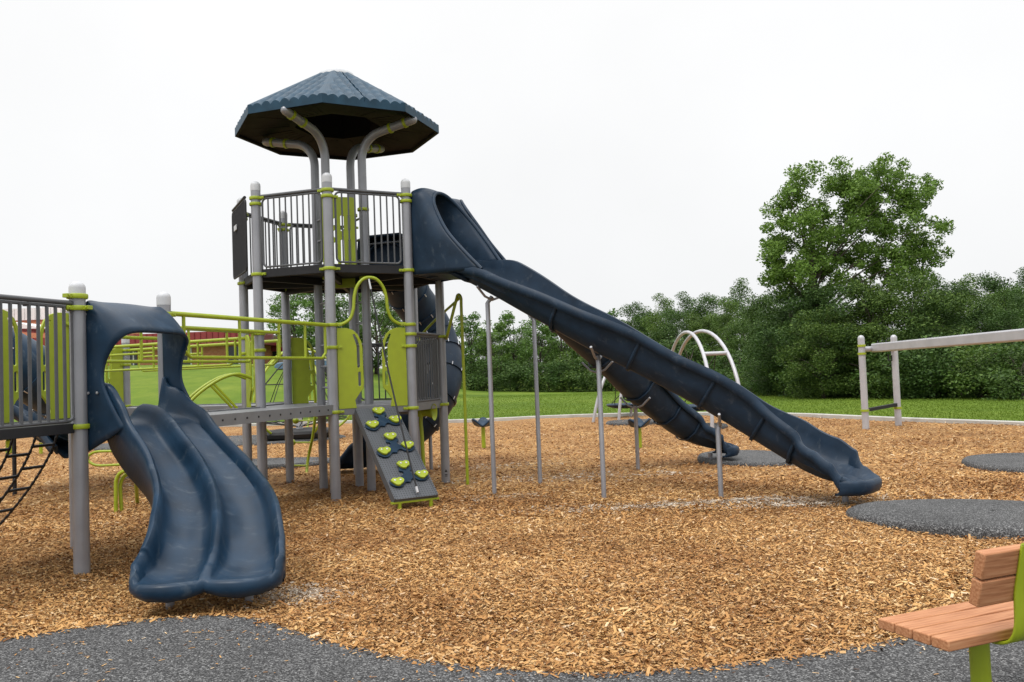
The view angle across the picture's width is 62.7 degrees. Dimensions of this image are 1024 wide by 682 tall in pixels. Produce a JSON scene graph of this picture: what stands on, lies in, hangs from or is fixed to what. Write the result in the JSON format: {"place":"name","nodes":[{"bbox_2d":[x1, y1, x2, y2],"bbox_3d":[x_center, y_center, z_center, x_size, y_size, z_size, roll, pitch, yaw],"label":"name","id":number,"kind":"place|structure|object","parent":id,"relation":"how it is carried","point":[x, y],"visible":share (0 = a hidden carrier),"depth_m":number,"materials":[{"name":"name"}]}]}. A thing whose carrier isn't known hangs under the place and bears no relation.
{"place":"outdoors","nodes":[
{"label":"outdoors","id":0,"kind":"place"},
{"bbox_2d":[0,415,1023,678],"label":"wood chip bed","id":1,"kind":"object","parent":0,"point":[506,447],"visible":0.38,"depth_m":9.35,"materials":[{"name":"brown wood"}]},
{"bbox_2d":[12,328,68,495],"bbox_3d":[-6.852,0.945,11.843,2.038,3.037,3.284,-2,-2,-15],"label":"tube slide","id":2,"kind":"object","parent":1,"relation":"on","point":[61,448],"visible":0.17,"depth_m":11.19,"materials":[{"name":"blue plastic"}]},
{"bbox_2d":[93,434,345,449],"bbox_3d":[-7.894,2.716,22.523,6.819,0.135,3.400,-2,-2,0],"label":"rubber mat","id":3,"kind":"object","parent":1,"relation":"on","point":[237,440],"visible":0.22,"depth_m":21.72,"materials":[{"name":"grey rubber"}]},
{"bbox_2d":[252,457,328,468],"bbox_3d":[-4.617,2.331,15.830,2.604,0.135,1.396,-2,-2,0],"label":"rubber mat","id":4,"kind":"object","parent":1,"relation":"on","point":[276,463],"visible":0.35,"depth_m":15.85,"materials":[{"name":"grey rubber"}]},
{"bbox_2d":[418,404,436,467],"bbox_3d":[-1.197,1.575,11.924,0.296,1.366,0.231,-2,-2,0],"label":"talk tube","id":5,"kind":"object","parent":1,"relation":"on","point":[431,413],"visible":0.76,"depth_m":11.96,"materials":[{"name":"paint"}]},
{"bbox_2d":[0,67,881,608],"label":"play structure","id":6,"kind":"object","parent":1,"relation":"on","point":[194,473],"visible":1,"depth_m":10.69,"materials":[{"name":"grey paint"}]},
{"bbox_2d":[472,417,489,447],"bbox_3d":[-0.604,2.019,17.819,0.474,0.796,0.444,-2,-2,0],"label":"spinner seat","id":7,"kind":"object","parent":1,"relation":"on","point":[482,422],"visible":0.96,"depth_m":17.75,"materials":[{"name":"paint"}]},
{"bbox_2d":[31,460,1002,611],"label":"bleached wood shreds","id":8,"kind":"object","parent":1,"relation":"on","point":[620,508],"visible":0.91,"depth_m":9.28,"materials":[{"name":"beige wood"}]},
{"bbox_2d":[592,377,632,421],"bbox_3d":[3.315,1.550,26.811,1.280,2.246,3.189,-3,-3,31],"label":"arch swing","id":9,"kind":"object","parent":1,"relation":"on","point":[620,405],"visible":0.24,"depth_m":26.01,"materials":[{"name":"white paint"}]},
{"bbox_2d":[606,419,656,425],"bbox_3d":[3.532,2.355,24.169,1.678,0.135,1.591,-2,-2,0],"label":"rubber mat","id":10,"kind":"object","parent":1,"relation":"on","point":[619,422],"visible":0.39,"depth_m":23.76,"materials":[{"name":"grey rubber"}]},
{"bbox_2d":[628,417,650,447],"bbox_3d":[2.518,1.886,16.639,0.453,0.736,0.425,-2,-2,0],"label":"spinner seat","id":11,"kind":"object","parent":1,"relation":"on","point":[641,424],"visible":0.75,"depth_m":16.57,"materials":[{"name":"paint"}]},
{"bbox_2d":[671,329,739,427],"bbox_3d":[4.519,1.096,22.767,1.170,2.746,6.077,-2,-2,-7],"label":"arch swing","id":12,"kind":"object","parent":1,"relation":"on","point":[703,352],"visible":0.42,"depth_m":20.95,"materials":[{"name":"white paint"}]},
{"bbox_2d":[697,450,794,466],"bbox_3d":[3.860,1.931,13.683,1.574,0.135,2.166,-2,-2,0],"label":"rubber mat","id":13,"kind":"object","parent":1,"relation":"on","point":[752,458],"visible":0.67,"depth_m":13.43,"materials":[{"name":"grey rubber"}]},
{"bbox_2d":[846,499,1023,538],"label":"rubber mat","id":14,"kind":"object","parent":1,"relation":"on","point":[979,518],"visible":0.96,"depth_m":7.76,"materials":[{"name":"grey rubber"}]},
{"bbox_2d":[857,328,1023,428],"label":"glider frame","id":15,"kind":"object","parent":1,"relation":"on","point":[894,346],"visible":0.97,"depth_m":18.52,"materials":[{"name":"white paint"}]},
{"bbox_2d":[961,453,1023,473],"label":"rubber mat","id":16,"kind":"object","parent":1,"relation":"on","point":[1004,462],"visible":0.91,"depth_m":11.83,"materials":[{"name":"grey rubber"}]},
{"bbox_2d":[0,615,1023,681],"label":"rubber path","id":17,"kind":"structure","parent":0,"point":[309,660],"depth_m":4.48,"materials":[{"name":"grey rubber"}]},
{"bbox_2d":[7,629,992,681],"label":"stray wood chips","id":18,"kind":"object","parent":17,"relation":"on","point":[352,678],"visible":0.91,"depth_m":4.51,"materials":[{"name":"brown wood"}]},
{"bbox_2d":[878,543,1023,681],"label":"park bench","id":19,"kind":"object","parent":17,"relation":"on","point":[991,610],"visible":1,"depth_m":3.35,"materials":[{"name":"orange wood"}]},
{"bbox_2d":[0,0,1023,367],"label":"sky","id":20,"kind":"structure","parent":0,"point":[619,152],"materials":[{"name":"white"}]},
{"bbox_2d":[14,364,1023,421],"bbox_3d":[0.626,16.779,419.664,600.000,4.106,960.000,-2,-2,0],"label":"lawn","id":21,"kind":"structure","parent":0,"point":[143,387],"depth_m":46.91,"materials":[{"name":"green plant"}]},
{"bbox_2d":[3,305,296,365],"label":"school building","id":22,"kind":"structure","parent":21,"relation":"on","point":[215,351],"depth_m":66.05,"materials":[{"name":"red brick"}]},
{"bbox_2d":[227,346,239,363],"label":"window","id":23,"kind":"structure","parent":22,"relation":"in","point":[230,349],"depth_m":65.97,"materials":[{"name":"clear glass"}]},
{"bbox_2d":[271,346,282,363],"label":"building","id":24,"kind":"structure","parent":21,"relation":"on","point":[274,350],"depth_m":71.95,"materials":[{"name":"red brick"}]},
{"bbox_2d":[265,293,315,347],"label":"broadleaf tree","id":25,"kind":"object","parent":21,"relation":"on","point":[296,330],"visible":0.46,"depth_m":61.48,"materials":[{"name":"green plant"}]},
{"bbox_2d":[274,350,326,373],"bbox_3d":[-13.839,1.543,58.004,4.642,1.696,1.840,-2,-2,0],"label":"parked car","id":26,"kind":"object","parent":21,"relation":"on","point":[277,365],"visible":0.04,"depth_m":57.12,"materials":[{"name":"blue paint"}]},
{"bbox_2d":[266,292,362,349],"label":"broadleaf tree","id":27,"kind":"object","parent":21,"relation":"on","point":[311,299],"visible":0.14,"depth_m":65.20,"materials":[{"name":"green plant"}]},
{"bbox_2d":[323,293,378,348],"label":"broadleaf tree","id":28,"kind":"object","parent":21,"relation":"on","point":[338,300],"visible":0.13,"depth_m":69.39,"materials":[{"name":"green plant"}]},
{"bbox_2d":[337,292,405,373],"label":"broadleaf tree","id":29,"kind":"object","parent":21,"relation":"on","point":[380,303],"visible":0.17,"depth_m":73.78,"materials":[{"name":"green plant"}]},
{"bbox_2d":[371,298,404,342],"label":"broadleaf tree","id":30,"kind":"object","parent":21,"relation":"on","point":[389,323],"visible":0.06,"depth_m":78.91,"materials":[{"name":"green plant"}]},
{"bbox_2d":[453,311,486,388],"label":"broadleaf tree","id":31,"kind":"object","parent":21,"relation":"on","point":[474,327],"visible":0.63,"depth_m":83.16,"materials":[{"name":"green plant"}]},
{"bbox_2d":[460,366,487,390],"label":"bush","id":32,"kind":"object","parent":21,"relation":"on","point":[469,370],"visible":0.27,"depth_m":81.23,"materials":[{"name":"green plant"}]},
{"bbox_2d":[464,335,504,387],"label":"broadleaf tree","id":33,"kind":"object","parent":21,"relation":"on","point":[493,341],"visible":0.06,"depth_m":97.58,"materials":[{"name":"green plant"}]},
{"bbox_2d":[465,358,508,390],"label":"bush","id":34,"kind":"object","parent":21,"relation":"on","point":[476,375],"visible":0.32,"depth_m":80.62,"materials":[{"name":"green plant"}]},
{"bbox_2d":[469,320,512,390],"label":"broadleaf tree","id":35,"kind":"object","parent":21,"relation":"on","point":[500,325],"visible":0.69,"depth_m":81.62,"materials":[{"name":"green plant"}]},
{"bbox_2d":[466,356,523,390],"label":"bush","id":36,"kind":"object","parent":21,"relation":"on","point":[501,364],"visible":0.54,"depth_m":79.31,"materials":[{"name":"green plant"}]},
{"bbox_2d":[474,334,532,384],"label":"broadleaf tree","id":37,"kind":"object","parent":21,"relation":"on","point":[515,338],"visible":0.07,"depth_m":96.99,"materials":[{"name":"green plant"}]},
{"bbox_2d":[492,310,532,388],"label":"broadleaf tree","id":38,"kind":"object","parent":21,"relation":"on","point":[513,348],"visible":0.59,"depth_m":83.21,"materials":[{"name":"green plant"}]},
{"bbox_2d":[493,362,531,391],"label":"bush","id":39,"kind":"object","parent":21,"relation":"on","point":[502,381],"visible":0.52,"depth_m":78.20,"materials":[{"name":"green plant"}]},
{"bbox_2d":[508,375,533,390],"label":"bush","id":40,"kind":"object","parent":21,"relation":"on","point":[516,384],"visible":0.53,"depth_m":77.35,"materials":[{"name":"green plant"}]},
{"bbox_2d":[501,361,552,391],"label":"bush","id":41,"kind":"object","parent":21,"relation":"on","point":[515,371],"visible":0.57,"depth_m":76.01,"materials":[{"name":"green plant"}]},
{"bbox_2d":[511,331,550,386],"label":"broadleaf tree","id":42,"kind":"object","parent":21,"relation":"on","point":[540,339],"visible":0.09,"depth_m":97.55,"materials":[{"name":"green plant"}]},
{"bbox_2d":[517,318,560,390],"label":"broadleaf tree","id":43,"kind":"object","parent":21,"relation":"on","point":[547,338],"visible":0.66,"depth_m":79.68,"materials":[{"name":"green plant"}]},
{"bbox_2d":[524,360,571,391],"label":"bush","id":44,"kind":"object","parent":21,"relation":"on","point":[549,371],"visible":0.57,"depth_m":74.27,"materials":[{"name":"green plant"}]},
{"bbox_2d":[528,354,590,391],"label":"bush","id":45,"kind":"object","parent":21,"relation":"on","point":[558,385],"visible":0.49,"depth_m":74.05,"materials":[{"name":"green plant"}]},
{"bbox_2d":[540,325,579,375],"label":"broadleaf tree","id":46,"kind":"object","parent":21,"relation":"on","point":[560,348],"visible":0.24,"depth_m":81.96,"materials":[{"name":"green plant"}]},
{"bbox_2d":[541,358,593,391],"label":"bush","id":47,"kind":"object","parent":21,"relation":"on","point":[559,370],"visible":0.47,"depth_m":73.90,"materials":[{"name":"green plant"}]},
{"bbox_2d":[560,341,582,387],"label":"broadleaf tree","id":48,"kind":"object","parent":21,"relation":"on","point":[568,353],"visible":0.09,"depth_m":80.12,"materials":[{"name":"green plant"}]},
{"bbox_2d":[565,356,609,391],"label":"bush","id":49,"kind":"object","parent":21,"relation":"on","point":[578,376],"visible":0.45,"depth_m":72.39,"materials":[{"name":"green plant"}]},
{"bbox_2d":[581,369,609,390],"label":"bush","id":50,"kind":"object","parent":21,"relation":"on","point":[592,381],"visible":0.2,"depth_m":72.66,"materials":[{"name":"green plant"}]},
{"bbox_2d":[580,368,616,390],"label":"bush","id":51,"kind":"object","parent":21,"relation":"on","point":[608,387],"visible":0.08,"depth_m":71.34,"materials":[{"name":"green plant"}]},
{"bbox_2d":[220,412,1023,426],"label":"kerb","id":52,"kind":"structure","parent":21,"relation":"on","point":[911,419],"depth_m":23.44,"materials":[{"name":"concrete"}]},
{"bbox_2d":[617,301,651,338],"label":"broadleaf tree","id":53,"kind":"object","parent":21,"relation":"on","point":[639,316],"visible":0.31,"depth_m":77.87,"materials":[{"name":"green plant"}]},
{"bbox_2d":[637,313,671,343],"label":"broadleaf tree","id":54,"kind":"object","parent":21,"relation":"on","point":[651,321],"visible":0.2,"depth_m":69.82,"materials":[{"name":"green plant"}]},
{"bbox_2d":[636,293,684,339],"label":"broadleaf tree","id":55,"kind":"object","parent":21,"relation":"on","point":[664,303],"visible":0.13,"depth_m":82.05,"materials":[{"name":"green plant"}]},
{"bbox_2d":[649,308,708,347],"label":"broadleaf tree","id":56,"kind":"object","parent":21,"relation":"on","point":[677,316],"visible":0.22,"depth_m":67.67,"materials":[{"name":"green plant"}]},
{"bbox_2d":[659,291,721,343],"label":"broadleaf tree","id":57,"kind":"object","parent":21,"relation":"on","point":[686,302],"visible":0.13,"depth_m":74.06,"materials":[{"name":"green plant"}]},
{"bbox_2d":[659,334,736,369],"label":"bush","id":58,"kind":"object","parent":21,"relation":"on","point":[668,345],"visible":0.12,"depth_m":58.03,"materials":[{"name":"green plant"}]},
{"bbox_2d":[677,313,722,362],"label":"broadleaf tree","id":59,"kind":"object","parent":21,"relation":"on","point":[697,325],"visible":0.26,"depth_m":65.77,"materials":[{"name":"green plant"}]},
{"bbox_2d":[693,346,715,368],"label":"broadleaf tree","id":60,"kind":"object","parent":21,"relation":"on","point":[701,355],"visible":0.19,"depth_m":59.67,"materials":[{"name":"green plant"}]},
{"bbox_2d":[681,292,737,355],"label":"broadleaf tree","id":61,"kind":"object","parent":21,"relation":"on","point":[705,300],"visible":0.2,"depth_m":71.52,"materials":[{"name":"green plant"}]},
{"bbox_2d":[696,296,749,368],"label":"broadleaf tree","id":62,"kind":"object","parent":21,"relation":"on","point":[731,308],"visible":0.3,"depth_m":62.76,"materials":[{"name":"green plant"}]},
{"bbox_2d":[711,348,738,371],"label":"broadleaf tree","id":63,"kind":"object","parent":21,"relation":"on","point":[730,350],"visible":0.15,"depth_m":55.77,"materials":[{"name":"green plant"}]},
{"bbox_2d":[713,349,758,389],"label":"bush","id":64,"kind":"object","parent":21,"relation":"on","point":[723,359],"visible":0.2,"depth_m":51.75,"materials":[{"name":"green plant"}]},
{"bbox_2d":[702,277,770,359],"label":"broadleaf tree","id":65,"kind":"object","parent":21,"relation":"on","point":[740,289],"visible":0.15,"depth_m":70.04,"materials":[{"name":"green plant"}]},
{"bbox_2d":[728,366,763,393],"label":"bush","id":66,"kind":"object","parent":21,"relation":"on","point":[742,384],"visible":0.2,"depth_m":46.36,"materials":[{"name":"green plant"}]},
{"bbox_2d":[723,306,781,357],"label":"broadleaf tree","id":67,"kind":"object","parent":21,"relation":"on","point":[738,337],"visible":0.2,"depth_m":59.73,"materials":[{"name":"green plant"}]},
{"bbox_2d":[744,366,774,394],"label":"bush","id":68,"kind":"object","parent":21,"relation":"on","point":[757,380],"visible":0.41,"depth_m":44.17,"materials":[{"name":"green plant"}]},
{"bbox_2d":[737,288,793,361],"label":"broadleaf tree","id":69,"kind":"object","parent":21,"relation":"on","point":[765,299],"visible":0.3,"depth_m":55.41,"materials":[{"name":"green plant"}]},
{"bbox_2d":[738,302,823,395],"bbox_3d":[13.951,0.459,43.059,4.951,4.962,4.680,-2,-2,0],"label":"broadleaf tree","id":70,"kind":"object","parent":21,"relation":"on","point":[762,323],"visible":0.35,"depth_m":42.83,"materials":[{"name":"green plant"}]},
{"bbox_2d":[762,351,809,396],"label":"bush","id":71,"kind":"object","parent":21,"relation":"on","point":[771,371],"visible":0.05,"depth_m":41.53,"materials":[{"name":"green plant"}]},
{"bbox_2d":[747,282,842,396],"bbox_3d":[14.009,-0.025,41.296,4.904,5.765,4.622,-2,-2,0],"label":"broadleaf tree","id":72,"kind":"object","parent":21,"relation":"on","point":[797,304],"visible":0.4,"depth_m":40.89,"materials":[{"name":"green plant"}]},
{"bbox_2d":[768,343,849,397],"bbox_3d":[14.394,1.474,38.734,4.721,2.915,4.189,-2,-2,0],"label":"bush","id":73,"kind":"object","parent":21,"relation":"on","point":[778,374],"visible":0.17,"depth_m":39.11,"materials":[{"name":"green plant"}]},
{"bbox_2d":[772,304,861,398],"bbox_3d":[13.825,0.525,37.633,4.146,4.360,4.326,-2,-2,0],"label":"broadleaf tree","id":74,"kind":"object","parent":21,"relation":"on","point":[799,369],"visible":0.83,"depth_m":36.96,"materials":[{"name":"green plant"}]},
{"bbox_2d":[772,279,893,397],"bbox_3d":[14.688,-0.078,38.357,5.713,5.636,5.148,-2,-2,0],"label":"broadleaf tree","id":75,"kind":"object","parent":21,"relation":"on","point":[843,305],"visible":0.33,"depth_m":37.80,"materials":[{"name":"green plant"}]},
{"bbox_2d":[801,364,866,397],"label":"bush","id":76,"kind":"object","parent":21,"relation":"on","point":[843,372],"visible":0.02,"depth_m":37.06,"materials":[{"name":"green plant"}]},
{"bbox_2d":[756,152,955,395],"bbox_3d":[16.813,-3.170,41.605,9.666,12.011,6.160,-2,-2,0],"label":"cottonwood tree","id":77,"kind":"object","parent":21,"relation":"on","point":[861,190],"visible":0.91,"depth_m":41.06,"materials":[{"name":"green plant"}]},
{"bbox_2d":[836,370,879,397],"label":"bush","id":78,"kind":"object","parent":21,"relation":"on","point":[854,392],"visible":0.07,"depth_m":37.24,"materials":[{"name":"green plant"}]},
{"bbox_2d":[819,277,922,394],"bbox_3d":[15.983,-0.115,37.738,4.299,5.503,4.660,-4,-3,42],"label":"broadleaf tree","id":79,"kind":"object","parent":21,"relation":"on","point":[896,300],"visible":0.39,"depth_m":37.17,"materials":[{"name":"green plant"}]},
{"bbox_2d":[828,340,918,398],"bbox_3d":[16.042,1.353,36.384,4.492,2.776,4.312,-2,-2,0],"label":"bush","id":80,"kind":"object","parent":21,"relation":"on","point":[873,354],"visible":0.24,"depth_m":35.52,"materials":[{"name":"green plant"}]},
{"bbox_2d":[851,308,931,391],"bbox_3d":[16.598,0.557,36.363,3.786,3.973,3.967,-2,-2,0],"label":"broadleaf tree","id":81,"kind":"object","parent":21,"relation":"on","point":[885,319],"visible":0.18,"depth_m":35.90,"materials":[{"name":"green plant"}]},
{"bbox_2d":[859,359,930,398],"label":"bush","id":82,"kind":"object","parent":21,"relation":"on","point":[903,384],"visible":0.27,"depth_m":34.82,"materials":[{"name":"green plant"}]},
{"bbox_2d":[871,365,928,398],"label":"bush","id":83,"kind":"object","parent":21,"relation":"on","point":[889,366],"visible":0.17,"depth_m":34.39,"materials":[{"name":"green plant"}]},
{"bbox_2d":[867,354,935,399],"bbox_3d":[16.364,1.545,35.159,3.043,2.179,3.503,-4,-3,32],"label":"bush","id":84,"kind":"object","parent":21,"relation":"on","point":[883,390],"visible":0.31,"depth_m":34.73,"materials":[{"name":"green plant"}]},
{"bbox_2d":[848,270,979,393],"bbox_3d":[17.618,-0.322,37.183,5.481,5.830,5.615,-2,-2,0],"label":"broadleaf tree","id":85,"kind":"object","parent":21,"relation":"on","point":[956,304],"visible":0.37,"depth_m":36.16,"materials":[{"name":"green plant"}]},
{"bbox_2d":[866,330,978,398],"bbox_3d":[17.111,1.115,34.643,4.852,3.168,4.957,-2,-2,0],"label":"bush","id":86,"kind":"object","parent":21,"relation":"on","point":[942,352],"visible":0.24,"depth_m":33.66,"materials":[{"name":"green plant"}]},
{"bbox_2d":[885,354,971,398],"bbox_3d":[16.831,1.466,33.718,3.309,2.147,3.250,-1,-2,-19],"label":"bush","id":87,"kind":"object","parent":21,"relation":"on","point":[921,376],"visible":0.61,"depth_m":33.39,"materials":[{"name":"green plant"}]},
{"bbox_2d":[899,277,963,320],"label":"broadleaf tree","id":88,"kind":"object","parent":21,"relation":"on","point":[938,286],"visible":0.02,"depth_m":50.04,"materials":[{"name":"green plant"}]},
{"bbox_2d":[897,298,976,372],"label":"broadleaf tree","id":89,"kind":"object","parent":21,"relation":"on","point":[950,320],"visible":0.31,"depth_m":35.85,"materials":[{"name":"green plant"}]},
{"bbox_2d":[909,348,986,397],"bbox_3d":[17.600,1.397,33.848,3.485,2.262,3.424,-4,-3,34],"label":"bush","id":90,"kind":"object","parent":21,"relation":"on","point":[947,370],"visible":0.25,"depth_m":33.12,"materials":[{"name":"green plant"}]},
{"bbox_2d":[923,279,992,346],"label":"broadleaf tree","id":91,"kind":"object","parent":21,"relation":"on","point":[959,290],"visible":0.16,"depth_m":43.32,"materials":[{"name":"green plant"}]},
{"bbox_2d":[907,332,1011,398],"bbox_3d":[18.305,1.102,33.763,4.182,2.994,4.814,-4,-3,35],"label":"bush","id":92,"kind":"object","parent":21,"relation":"on","point":[931,374],"visible":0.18,"depth_m":33.30,"materials":[{"name":"green plant"}]},
{"bbox_2d":[928,343,1022,398],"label":"bush","id":93,"kind":"object","parent":21,"relation":"on","point":[972,353],"visible":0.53,"depth_m":32.01,"materials":[{"name":"green plant"}]},
{"bbox_2d":[931,349,1020,397],"bbox_3d":[18.389,1.380,32.835,3.490,2.170,3.053,-2,-2,0],"label":"bush","id":94,"kind":"object","parent":21,"relation":"on","point":[976,389],"visible":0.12,"depth_m":32.35,"materials":[{"name":"green plant"}]},
{"bbox_2d":[952,273,1009,330],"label":"broadleaf tree","id":95,"kind":"object","parent":21,"relation":"on","point":[973,286],"visible":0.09,"depth_m":51.65,"materials":[{"name":"green plant"}]},
{"bbox_2d":[944,295,1019,352],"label":"broadleaf tree","id":96,"kind":"object","parent":21,"relation":"on","point":[980,324],"visible":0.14,"depth_m":42.36,"materials":[{"name":"green plant"}]},
{"bbox_2d":[965,360,1023,399],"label":"bush","id":97,"kind":"object","parent":21,"relation":"on","point":[991,383],"visible":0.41,"depth_m":31.19,"materials":[{"name":"green plant"}]},
{"bbox_2d":[967,270,1022,317],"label":"broadleaf tree","id":98,"kind":"object","parent":21,"relation":"on","point":[990,284],"visible":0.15,"depth_m":54.06,"materials":[{"name":"green plant"}]},
{"bbox_2d":[968,354,1023,397],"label":"bush","id":99,"kind":"object","parent":21,"relation":"on","point":[982,362],"visible":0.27,"depth_m":31.52,"materials":[{"name":"green plant"}]},
{"bbox_2d":[977,341,1023,400],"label":"bush","id":100,"kind":"object","parent":21,"relation":"on","point":[997,354],"visible":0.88,"depth_m":30.61,"materials":[{"name":"green plant"}]},
{"bbox_2d":[984,283,1023,342],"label":"broadleaf tree","id":101,"kind":"object","parent":21,"relation":"on","point":[1003,292],"visible":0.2,"depth_m":50.01,"materials":[{"name":"green plant"}]},
{"bbox_2d":[986,290,1023,356],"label":"broadleaf tree","id":102,"kind":"object","parent":21,"relation":"on","point":[1003,315],"visible":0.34,"depth_m":41.22,"materials":[{"name":"green plant"}]},
{"bbox_2d":[997,267,1023,308],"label":"broadleaf tree","id":103,"kind":"object","parent":21,"relation":"on","point":[1021,276],"visible":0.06,"depth_m":54.25,"materials":[{"name":"green plant"}]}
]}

